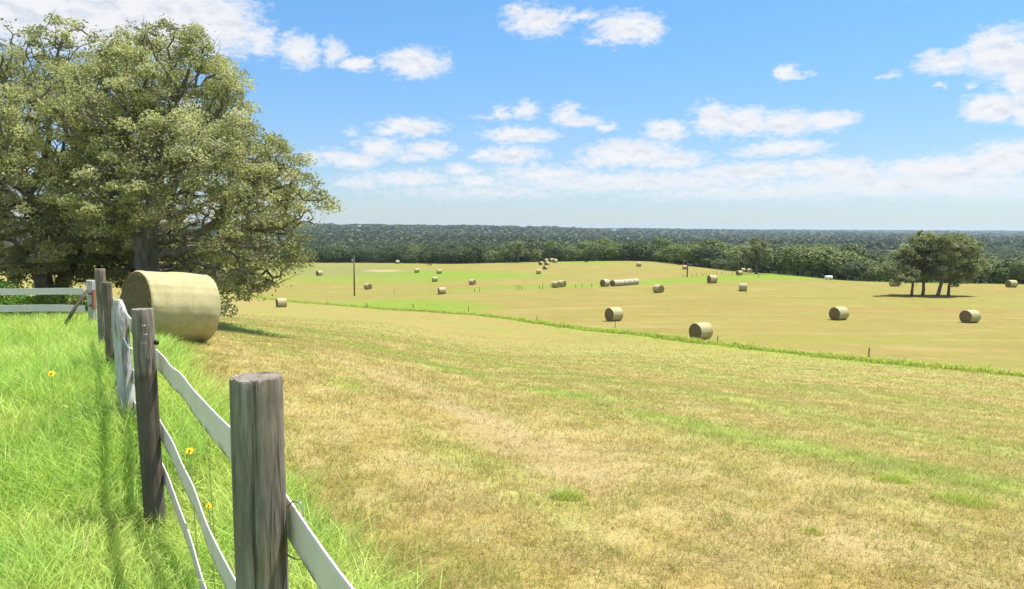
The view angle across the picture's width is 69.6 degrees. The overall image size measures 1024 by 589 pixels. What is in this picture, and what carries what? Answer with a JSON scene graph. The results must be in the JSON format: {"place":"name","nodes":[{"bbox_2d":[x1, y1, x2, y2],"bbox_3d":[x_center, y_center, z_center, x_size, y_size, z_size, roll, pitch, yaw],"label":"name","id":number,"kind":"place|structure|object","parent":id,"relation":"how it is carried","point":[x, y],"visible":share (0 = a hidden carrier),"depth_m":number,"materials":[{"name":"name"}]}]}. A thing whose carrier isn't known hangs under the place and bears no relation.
{"place":"outdoors","nodes":[
{"label":"outdoors","id":0,"kind":"place"},
{"bbox_2d":[0,311,456,588],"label":"tall grass","id":1,"kind":"structure","parent":0,"point":[72,513],"depth_m":6.47,"materials":[{"name":"plant"}]},
{"bbox_2d":[0,226,1023,588],"bbox_3d":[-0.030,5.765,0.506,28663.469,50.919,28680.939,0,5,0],"label":"ground","id":2,"kind":"structure","parent":0,"point":[776,310],"depth_m":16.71,"materials":[{"name":"plant"}]},
{"bbox_2d":[0,277,87,316],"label":"shrub","id":3,"kind":"object","parent":2,"relation":"on","point":[18,300],"visible":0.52,"depth_m":19.69,"materials":[{"name":"green plant"}]},
{"bbox_2d":[0,280,96,324],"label":"board fence","id":4,"kind":"object","parent":2,"relation":"on","point":[90,292],"visible":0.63,"depth_m":16.01,"materials":[{"name":"wood"}]},
{"bbox_2d":[0,9,143,304],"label":"oak tree","id":5,"kind":"object","parent":2,"relation":"on","point":[38,260],"visible":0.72,"depth_m":23.81,"materials":[{"name":"green plant"}]},
{"bbox_2d":[18,80,192,304],"bbox_3d":[-15.546,-3.751,28.554,7.167,8.624,4.512,0,5,0],"label":"oak tree","id":6,"kind":"object","parent":2,"relation":"on","point":[164,263],"visible":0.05,"depth_m":27.63,"materials":[{"name":"green plant"}]},
{"bbox_2d":[119,267,220,342],"bbox_3d":[-7.229,0.312,15.559,1.650,1.699,1.523,4,1,40],"label":"hay bale","id":7,"kind":"object","parent":2,"relation":"on","point":[186,305],"visible":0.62,"depth_m":15.09,"materials":[{"name":"beige plant"}]},
{"bbox_2d":[13,14,345,317],"bbox_3d":[-10.542,-3.939,23.743,8.659,9.786,10.449,-2,6,-29],"label":"oak tree","id":8,"kind":"object","parent":2,"relation":"on","point":[186,161],"visible":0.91,"depth_m":21.87,"materials":[{"name":"green plant"}]},
{"bbox_2d":[182,447,202,562],"bbox_3d":[-2.205,1.535,5.071,0.091,0.993,0.179,5,7,41],"label":"wildflower","id":9,"kind":"object","parent":2,"relation":"on","point":[189,450],"visible":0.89,"depth_m":5.06,"materials":[{"name":"yellow plant"}]},
{"bbox_2d":[199,503,221,588],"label":"wildflower","id":10,"kind":"object","parent":2,"relation":"on","point":[208,506],"visible":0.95,"depth_m":4.34,"materials":[{"name":"yellow plant"}]},
{"bbox_2d":[200,457,225,586],"bbox_3d":[-2.018,1.567,4.938,0.175,0.970,0.092,0,5,0],"label":"wildflower","id":11,"kind":"object","parent":2,"relation":"on","point":[212,507],"visible":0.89,"depth_m":4.95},
{"bbox_2d":[94,268,353,588],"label":"rail fence","id":12,"kind":"object","parent":2,"relation":"on","point":[268,520],"visible":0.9,"depth_m":2.62,"materials":[{"name":"wood"}]},
{"bbox_2d":[259,247,278,259],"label":"woodland tree","id":13,"kind":"object","parent":2,"relation":"on","point":[267,252],"visible":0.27,"depth_m":364.16,"materials":[{"name":"green plant"}]},
{"bbox_2d":[218,322,336,340],"bbox_3d":[-8.488,1.154,24.208,5.156,1.110,4.634,4,6,35],"label":"weed patch","id":14,"kind":"object","parent":2,"relation":"on","point":[247,329],"visible":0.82,"depth_m":24.01,"materials":[{"name":"green plant"}]},
{"bbox_2d":[276,298,286,306],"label":"hay bale","id":15,"kind":"object","parent":2,"relation":"on","point":[281,302],"visible":0.93,"depth_m":117.14},
{"bbox_2d":[312,244,323,262],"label":"woodland tree","id":16,"kind":"object","parent":2,"relation":"on","point":[318,247],"visible":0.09,"depth_m":387.59,"materials":[{"name":"green plant"}]},
{"bbox_2d":[315,248,335,262],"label":"woodland tree","id":17,"kind":"object","parent":2,"relation":"on","point":[321,255],"visible":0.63,"depth_m":363.76,"materials":[{"name":"green plant"}]},
{"bbox_2d":[323,245,349,262],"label":"woodland tree","id":18,"kind":"object","parent":2,"relation":"on","point":[342,254],"visible":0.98,"depth_m":361.43,"materials":[{"name":"green plant"}]},
{"bbox_2d":[352,257,354,295],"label":"utility pole","id":19,"kind":"object","parent":2,"relation":"on","point":[353,260],"visible":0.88,"depth_m":154.49,"materials":[{"name":"brown wood"}]},
{"bbox_2d":[344,247,363,262],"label":"woodland tree","id":20,"kind":"object","parent":2,"relation":"on","point":[350,254],"visible":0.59,"depth_m":370.71,"materials":[{"name":"green plant"}]},
{"bbox_2d":[352,250,371,262],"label":"woodland tree","id":21,"kind":"object","parent":2,"relation":"on","point":[367,255],"visible":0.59,"depth_m":370.01,"materials":[{"name":"green plant"}]},
{"bbox_2d":[357,250,375,262],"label":"woodland tree","id":22,"kind":"object","parent":2,"relation":"on","point":[365,257],"visible":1,"depth_m":365.37,"materials":[{"name":"green plant"}]},
{"bbox_2d":[366,247,381,261],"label":"woodland tree","id":23,"kind":"object","parent":2,"relation":"on","point":[375,254],"visible":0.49,"depth_m":373.86,"materials":[{"name":"green plant"}]},
{"bbox_2d":[376,245,404,262],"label":"woodland tree","id":24,"kind":"object","parent":2,"relation":"on","point":[385,249],"visible":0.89,"depth_m":358.20,"materials":[{"name":"green plant"}]},
{"bbox_2d":[381,247,401,261],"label":"woodland tree","id":25,"kind":"object","parent":2,"relation":"on","point":[390,254],"visible":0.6,"depth_m":360.29,"materials":[{"name":"green plant"}]},
{"bbox_2d":[403,254,418,262],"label":"woodland tree","id":26,"kind":"object","parent":2,"relation":"on","point":[413,259],"visible":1,"depth_m":352.07,"materials":[{"name":"green plant"}]},
{"bbox_2d":[403,250,418,260],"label":"woodland tree","id":27,"kind":"object","parent":2,"relation":"on","point":[406,254],"visible":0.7,"depth_m":358.46,"materials":[{"name":"green plant"}]},
{"bbox_2d":[407,247,420,262],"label":"woodland tree","id":28,"kind":"object","parent":2,"relation":"on","point":[416,249],"visible":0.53,"depth_m":361.15,"materials":[{"name":"green plant"}]},
{"bbox_2d":[403,244,424,258],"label":"woodland tree","id":29,"kind":"object","parent":2,"relation":"on","point":[414,245],"visible":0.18,"depth_m":378.03,"materials":[{"name":"green plant"}]},
{"bbox_2d":[421,251,434,262],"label":"woodland tree","id":30,"kind":"object","parent":2,"relation":"on","point":[428,258],"visible":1,"depth_m":345.03,"materials":[{"name":"green plant"}]},
{"bbox_2d":[420,243,438,262],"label":"woodland tree","id":31,"kind":"object","parent":2,"relation":"on","point":[427,249],"visible":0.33,"depth_m":357.58,"materials":[{"name":"green plant"}]},
{"bbox_2d":[428,247,448,262],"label":"woodland tree","id":32,"kind":"object","parent":2,"relation":"on","point":[437,253],"visible":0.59,"depth_m":345.44,"materials":[{"name":"green plant"}]},
{"bbox_2d":[438,287,445,293],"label":"hay bale","id":33,"kind":"object","parent":2,"relation":"on","point":[441,290],"visible":0.98,"depth_m":144.28},
{"bbox_2d":[438,250,456,263],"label":"woodland tree","id":34,"kind":"object","parent":2,"relation":"on","point":[448,257],"visible":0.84,"depth_m":338.52,"materials":[{"name":"green plant"}]},
{"bbox_2d":[443,247,461,262],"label":"woodland tree","id":35,"kind":"object","parent":2,"relation":"on","point":[453,254],"visible":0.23,"depth_m":342.26,"materials":[{"name":"green plant"}]},
{"bbox_2d":[443,243,462,262],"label":"woodland tree","id":36,"kind":"object","parent":2,"relation":"on","point":[454,245],"visible":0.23,"depth_m":354.69,"materials":[{"name":"green plant"}]},
{"bbox_2d":[450,247,468,263],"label":"woodland tree","id":37,"kind":"object","parent":2,"relation":"on","point":[458,256],"visible":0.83,"depth_m":333.27,"materials":[{"name":"green plant"}]},
{"bbox_2d":[463,242,490,262],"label":"woodland tree","id":38,"kind":"object","parent":2,"relation":"on","point":[471,253],"visible":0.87,"depth_m":327.34,"materials":[{"name":"green plant"}]},
{"bbox_2d":[480,250,501,262],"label":"woodland tree","id":39,"kind":"object","parent":2,"relation":"on","point":[492,254],"visible":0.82,"depth_m":325.49,"materials":[{"name":"green plant"}]},
{"bbox_2d":[495,249,515,262],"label":"woodland tree","id":40,"kind":"object","parent":2,"relation":"on","point":[498,257],"visible":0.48,"depth_m":317.47,"materials":[{"name":"green plant"}]},
{"bbox_2d":[0,221,1023,249],"bbox_3d":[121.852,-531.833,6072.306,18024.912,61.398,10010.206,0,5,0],"label":"distant woodland","id":41,"kind":"object","parent":2,"relation":"on","point":[870,239],"visible":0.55,"depth_m":1984.78,"materials":[{"name":"green plant"}]},
{"bbox_2d":[0,238,1023,283],"bbox_3d":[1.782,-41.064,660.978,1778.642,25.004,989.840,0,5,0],"label":"woodland","id":42,"kind":"object","parent":2,"relation":"on","point":[999,254],"visible":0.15,"depth_m":845.05,"materials":[{"name":"green plant"}]},
{"bbox_2d":[499,244,525,262],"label":"woodland tree","id":43,"kind":"object","parent":2,"relation":"on","point":[510,258],"visible":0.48,"depth_m":313.37,"materials":[{"name":"green plant"}]},
{"bbox_2d":[507,239,529,262],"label":"oak tree","id":44,"kind":"object","parent":2,"relation":"on","point":[519,243],"visible":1,"depth_m":298.94,"materials":[{"name":"green plant"}]},
{"bbox_2d":[509,244,531,260],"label":"woodland tree","id":45,"kind":"object","parent":2,"relation":"on","point":[525,258],"visible":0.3,"depth_m":318.47,"materials":[{"name":"green plant"}]},
{"bbox_2d":[524,238,543,261],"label":"woodland tree","id":46,"kind":"object","parent":2,"relation":"on","point":[530,245],"visible":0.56,"depth_m":323.11,"materials":[{"name":"green plant"}]},
{"bbox_2d":[528,249,548,261],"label":"woodland tree","id":47,"kind":"object","parent":2,"relation":"on","point":[541,256],"visible":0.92,"depth_m":316.39,"materials":[{"name":"green plant"}]},
{"bbox_2d":[543,240,561,256],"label":"woodland tree","id":48,"kind":"object","parent":2,"relation":"on","point":[555,243],"visible":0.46,"depth_m":321.02,"materials":[{"name":"green plant"}]},
{"bbox_2d":[552,281,559,287],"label":"hay bale","id":49,"kind":"object","parent":2,"relation":"on","point":[555,284],"visible":1,"depth_m":146.09},
{"bbox_2d":[542,246,570,261],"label":"woodland tree","id":50,"kind":"object","parent":2,"relation":"on","point":[547,250],"visible":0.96,"depth_m":313.41,"materials":[{"name":"green plant"}]},
{"bbox_2d":[549,486,584,501],"bbox_3d":[0.536,1.923,7.150,0.429,0.133,0.359,0,5,0],"label":"grass tuft","id":51,"kind":"object","parent":2,"relation":"on","point":[572,495],"visible":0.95,"depth_m":7.12,"materials":[{"name":"plant"}]},
{"bbox_2d":[557,246,584,260],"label":"woodland tree","id":52,"kind":"object","parent":2,"relation":"on","point":[577,252],"visible":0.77,"depth_m":316.22,"materials":[{"name":"green plant"}]},
{"bbox_2d":[577,240,594,253],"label":"woodland tree","id":53,"kind":"object","parent":2,"relation":"on","point":[581,244],"visible":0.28,"depth_m":336.88,"materials":[{"name":"green plant"}]},
{"bbox_2d":[583,243,605,260],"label":"woodland tree","id":54,"kind":"object","parent":2,"relation":"on","point":[592,254],"visible":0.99,"depth_m":311.76,"materials":[{"name":"green plant"}]},
{"bbox_2d":[590,237,618,260],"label":"woodland tree","id":55,"kind":"object","parent":2,"relation":"on","point":[606,244],"visible":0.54,"depth_m":321.14,"materials":[{"name":"green plant"}]},
{"bbox_2d":[600,279,609,286],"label":"hay bale","id":56,"kind":"object","parent":2,"relation":"on","point":[604,282],"visible":1,"depth_m":146.10},
{"bbox_2d":[605,246,620,260],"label":"woodland tree","id":57,"kind":"object","parent":2,"relation":"on","point":[616,253],"visible":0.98,"depth_m":314.07,"materials":[{"name":"green plant"}]},
{"bbox_2d":[605,307,622,320],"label":"hay bale","id":58,"kind":"object","parent":2,"relation":"on","point":[614,314],"visible":1,"depth_m":78.20},
{"bbox_2d":[610,280,619,285],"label":"hay bale","id":59,"kind":"object","parent":2,"relation":"on","point":[614,282],"visible":0.98,"depth_m":146.31},
{"bbox_2d":[229,291,1023,376],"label":"verge grass","id":60,"kind":"structure","parent":2,"relation":"on","point":[830,355],"depth_m":54.39,"materials":[{"name":"plant"}]},
{"bbox_2d":[615,241,646,260],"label":"woodland tree","id":61,"kind":"object","parent":2,"relation":"on","point":[631,251],"visible":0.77,"depth_m":314.98,"materials":[{"name":"green plant"}]},
{"bbox_2d":[634,242,660,260],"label":"woodland tree","id":62,"kind":"object","parent":2,"relation":"on","point":[651,246],"visible":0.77,"depth_m":309.70,"materials":[{"name":"green plant"}]},
{"bbox_2d":[653,284,663,292],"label":"hay bale","id":63,"kind":"object","parent":2,"relation":"on","point":[658,288],"visible":0.99,"depth_m":125.97},
{"bbox_2d":[649,251,669,261],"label":"woodland tree","id":64,"kind":"object","parent":2,"relation":"on","point":[656,256],"visible":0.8,"depth_m":305.51,"materials":[{"name":"green plant"}]},
{"bbox_2d":[651,236,672,261],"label":"woodland tree","id":65,"kind":"object","parent":2,"relation":"on","point":[667,241],"visible":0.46,"depth_m":313.46,"materials":[{"name":"green plant"}]},
{"bbox_2d":[660,243,690,263],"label":"woodland tree","id":66,"kind":"object","parent":2,"relation":"on","point":[672,252],"visible":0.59,"depth_m":287.20,"materials":[{"name":"green plant"}]},
{"bbox_2d":[676,243,702,265],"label":"woodland tree","id":67,"kind":"object","parent":2,"relation":"on","point":[684,249],"visible":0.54,"depth_m":276.71,"materials":[{"name":"green plant"}]},
{"bbox_2d":[689,322,712,339],"bbox_3d":[14.744,2.851,57.493,1.341,1.348,1.393,-3,6,-32],"label":"hay bale","id":68,"kind":"object","parent":2,"relation":"on","point":[702,330],"visible":0.91,"depth_m":57.06},
{"bbox_2d":[688,247,716,266],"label":"woodland tree","id":69,"kind":"object","parent":2,"relation":"on","point":[694,252],"visible":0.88,"depth_m":268.13,"materials":[{"name":"green plant"}]},
{"bbox_2d":[699,257,714,265],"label":"woodland tree","id":70,"kind":"object","parent":2,"relation":"on","point":[706,262],"visible":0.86,"depth_m":266.00,"materials":[{"name":"green plant"}]},
{"bbox_2d":[690,238,726,258],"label":"woodland tree","id":71,"kind":"object","parent":2,"relation":"on","point":[721,246],"visible":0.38,"depth_m":281.06,"materials":[{"name":"green plant"}]},
{"bbox_2d":[694,245,727,267],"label":"woodland tree","id":72,"kind":"object","parent":2,"relation":"on","point":[715,250],"visible":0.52,"depth_m":269.51,"materials":[{"name":"green plant"}]},
{"bbox_2d":[707,275,717,282],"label":"hay bale","id":73,"kind":"object","parent":2,"relation":"on","point":[712,278],"visible":0.98,"depth_m":149.87},
{"bbox_2d":[711,259,727,269],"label":"woodland tree","id":74,"kind":"object","parent":2,"relation":"on","point":[720,263],"visible":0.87,"depth_m":253.81,"materials":[{"name":"green plant"}]},
{"bbox_2d":[724,244,754,270],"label":"woodland tree","id":75,"kind":"object","parent":2,"relation":"on","point":[731,257],"visible":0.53,"depth_m":237.54,"materials":[{"name":"green plant"}]},
{"bbox_2d":[739,283,746,290],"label":"hay bale","id":76,"kind":"object","parent":2,"relation":"on","point":[742,286],"visible":1,"depth_m":125.31},
{"bbox_2d":[738,237,774,273],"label":"oak tree","id":77,"kind":"object","parent":2,"relation":"on","point":[766,253],"visible":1,"depth_m":199.40,"materials":[{"name":"green plant"}]},
{"bbox_2d":[739,247,777,272],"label":"woodland tree","id":78,"kind":"object","parent":2,"relation":"on","point":[760,268],"visible":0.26,"depth_m":223.98,"materials":[{"name":"green plant"}]},
{"bbox_2d":[759,248,797,273],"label":"woodland tree","id":79,"kind":"object","parent":2,"relation":"on","point":[773,265],"visible":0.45,"depth_m":212.78,"materials":[{"name":"green plant"}]},
{"bbox_2d":[773,246,800,273],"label":"woodland tree","id":80,"kind":"object","parent":2,"relation":"on","point":[782,255],"visible":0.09,"depth_m":238.40,"materials":[{"name":"green plant"}]},
{"bbox_2d":[776,244,818,275],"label":"woodland tree","id":81,"kind":"object","parent":2,"relation":"on","point":[785,259],"visible":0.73,"depth_m":198.28,"materials":[{"name":"green plant"}]},
{"bbox_2d":[789,247,828,276],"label":"woodland tree","id":82,"kind":"object","parent":2,"relation":"on","point":[817,265],"visible":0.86,"depth_m":194.72,"materials":[{"name":"green plant"}]},
{"bbox_2d":[798,523,826,535],"bbox_3d":[2.579,2.014,6.326,0.260,0.088,0.225,-4,6,-37],"label":"grass tuft","id":83,"kind":"object","parent":2,"relation":"on","point":[809,528],"visible":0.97,"depth_m":6.32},
{"bbox_2d":[810,244,841,276],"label":"woodland tree","id":84,"kind":"object","parent":2,"relation":"on","point":[827,249],"visible":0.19,"depth_m":211.93,"materials":[{"name":"green plant"}]},
{"bbox_2d":[823,254,850,278],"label":"woodland tree","id":85,"kind":"object","parent":2,"relation":"on","point":[828,273],"visible":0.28,"depth_m":194.38,"materials":[{"name":"green plant"}]},
{"bbox_2d":[829,307,848,319],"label":"hay bale","id":86,"kind":"object","parent":2,"relation":"on","point":[838,313],"visible":0.98,"depth_m":79.05},
{"bbox_2d":[823,250,869,279],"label":"woodland tree","id":87,"kind":"object","parent":2,"relation":"on","point":[850,254],"visible":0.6,"depth_m":191.57,"materials":[{"name":"green plant"}]},
{"bbox_2d":[837,258,866,280],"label":"woodland tree","id":88,"kind":"object","parent":2,"relation":"on","point":[857,265],"visible":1,"depth_m":180.63,"materials":[{"name":"green plant"}]},
{"bbox_2d":[838,243,870,278],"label":"woodland tree","id":89,"kind":"object","parent":2,"relation":"on","point":[854,248],"visible":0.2,"depth_m":220.28,"materials":[{"name":"green plant"}]},
{"bbox_2d":[857,259,883,281],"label":"woodland tree","id":90,"kind":"object","parent":2,"relation":"on","point":[873,263],"visible":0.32,"depth_m":197.92,"materials":[{"name":"green plant"}]},
{"bbox_2d":[861,266,880,281],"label":"woodland tree","id":91,"kind":"object","parent":2,"relation":"on","point":[870,276],"visible":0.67,"depth_m":192.99,"materials":[{"name":"green plant"}]},
{"bbox_2d":[876,266,896,281],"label":"woodland tree","id":92,"kind":"object","parent":2,"relation":"on","point":[879,274],"visible":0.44,"depth_m":167.91,"materials":[{"name":"green plant"}]},
{"bbox_2d":[869,470,916,484],"bbox_3d":[4.265,2.027,8.222,0.512,0.166,0.438,0,5,0],"label":"grass tuft","id":93,"kind":"object","parent":2,"relation":"on","point":[893,479],"visible":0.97,"depth_m":8.20,"materials":[{"name":"plant"}]},
{"bbox_2d":[881,234,935,295],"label":"oak tree","id":94,"kind":"object","parent":2,"relation":"on","point":[905,255],"visible":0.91,"depth_m":115.30,"materials":[{"name":"green plant"}]},
{"bbox_2d":[902,229,949,294],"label":"oak tree","id":95,"kind":"object","parent":2,"relation":"on","point":[921,232],"visible":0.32,"depth_m":116.83,"materials":[{"name":"green plant"}]},
{"bbox_2d":[919,230,977,296],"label":"oak tree","id":96,"kind":"object","parent":2,"relation":"on","point":[949,244],"visible":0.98,"depth_m":114.05,"materials":[{"name":"green plant"}]},
{"bbox_2d":[925,488,994,509],"bbox_3d":[4.547,2.040,7.428,0.641,0.176,0.597,-2,6,-29],"label":"grass tuft","id":97,"kind":"object","parent":2,"relation":"on","point":[961,497],"visible":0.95,"depth_m":7.41,"materials":[{"name":"plant"}]},
{"bbox_2d":[941,232,987,295],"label":"oak tree","id":98,"kind":"object","parent":2,"relation":"on","point":[971,272],"visible":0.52,"depth_m":115.30,"materials":[{"name":"green plant"}]},
{"bbox_2d":[950,253,985,277],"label":"woodland tree","id":99,"kind":"object","parent":2,"relation":"on","point":[973,260],"visible":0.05,"depth_m":160.27,"materials":[{"name":"green plant"}]},
{"bbox_2d":[959,310,980,322],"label":"hay bale","id":100,"kind":"object","parent":2,"relation":"on","point":[969,316],"visible":0.99,"depth_m":76.39},
{"bbox_2d":[950,259,996,283],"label":"woodland tree","id":101,"kind":"object","parent":2,"relation":"on","point":[987,271],"visible":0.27,"depth_m":174.73,"materials":[{"name":"green plant"}]},
{"bbox_2d":[974,271,986,282],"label":"woodland tree","id":102,"kind":"object","parent":2,"relation":"on","point":[980,276],"visible":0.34,"depth_m":167.21,"materials":[{"name":"green plant"}]},
{"bbox_2d":[976,257,1000,283],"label":"woodland tree","id":103,"kind":"object","parent":2,"relation":"on","point":[991,263],"visible":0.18,"depth_m":184.04,"materials":[{"name":"green plant"}]},
{"bbox_2d":[990,257,1018,279],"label":"woodland tree","id":104,"kind":"object","parent":2,"relation":"on","point":[998,265],"visible":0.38,"depth_m":174.10,"materials":[{"name":"green plant"}]},
{"bbox_2d":[996,267,1013,283],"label":"woodland tree","id":105,"kind":"object","parent":2,"relation":"on","point":[1004,276],"visible":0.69,"depth_m":169.34,"materials":[{"name":"green plant"}]},
{"bbox_2d":[1005,280,1017,286],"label":"hay bale","id":106,"kind":"object","parent":2,"relation":"on","point":[1011,283],"visible":1,"depth_m":140.36},
{"bbox_2d":[1008,258,1023,283],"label":"woodland tree","id":107,"kind":"object","parent":2,"relation":"on","point":[1017,272],"visible":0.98,"depth_m":159.77,"materials":[{"name":"green plant"}]},
{"bbox_2d":[0,0,1023,230],"label":"sky","id":108,"kind":"structure","parent":0,"point":[682,114],"materials":[{"name":"blue"}]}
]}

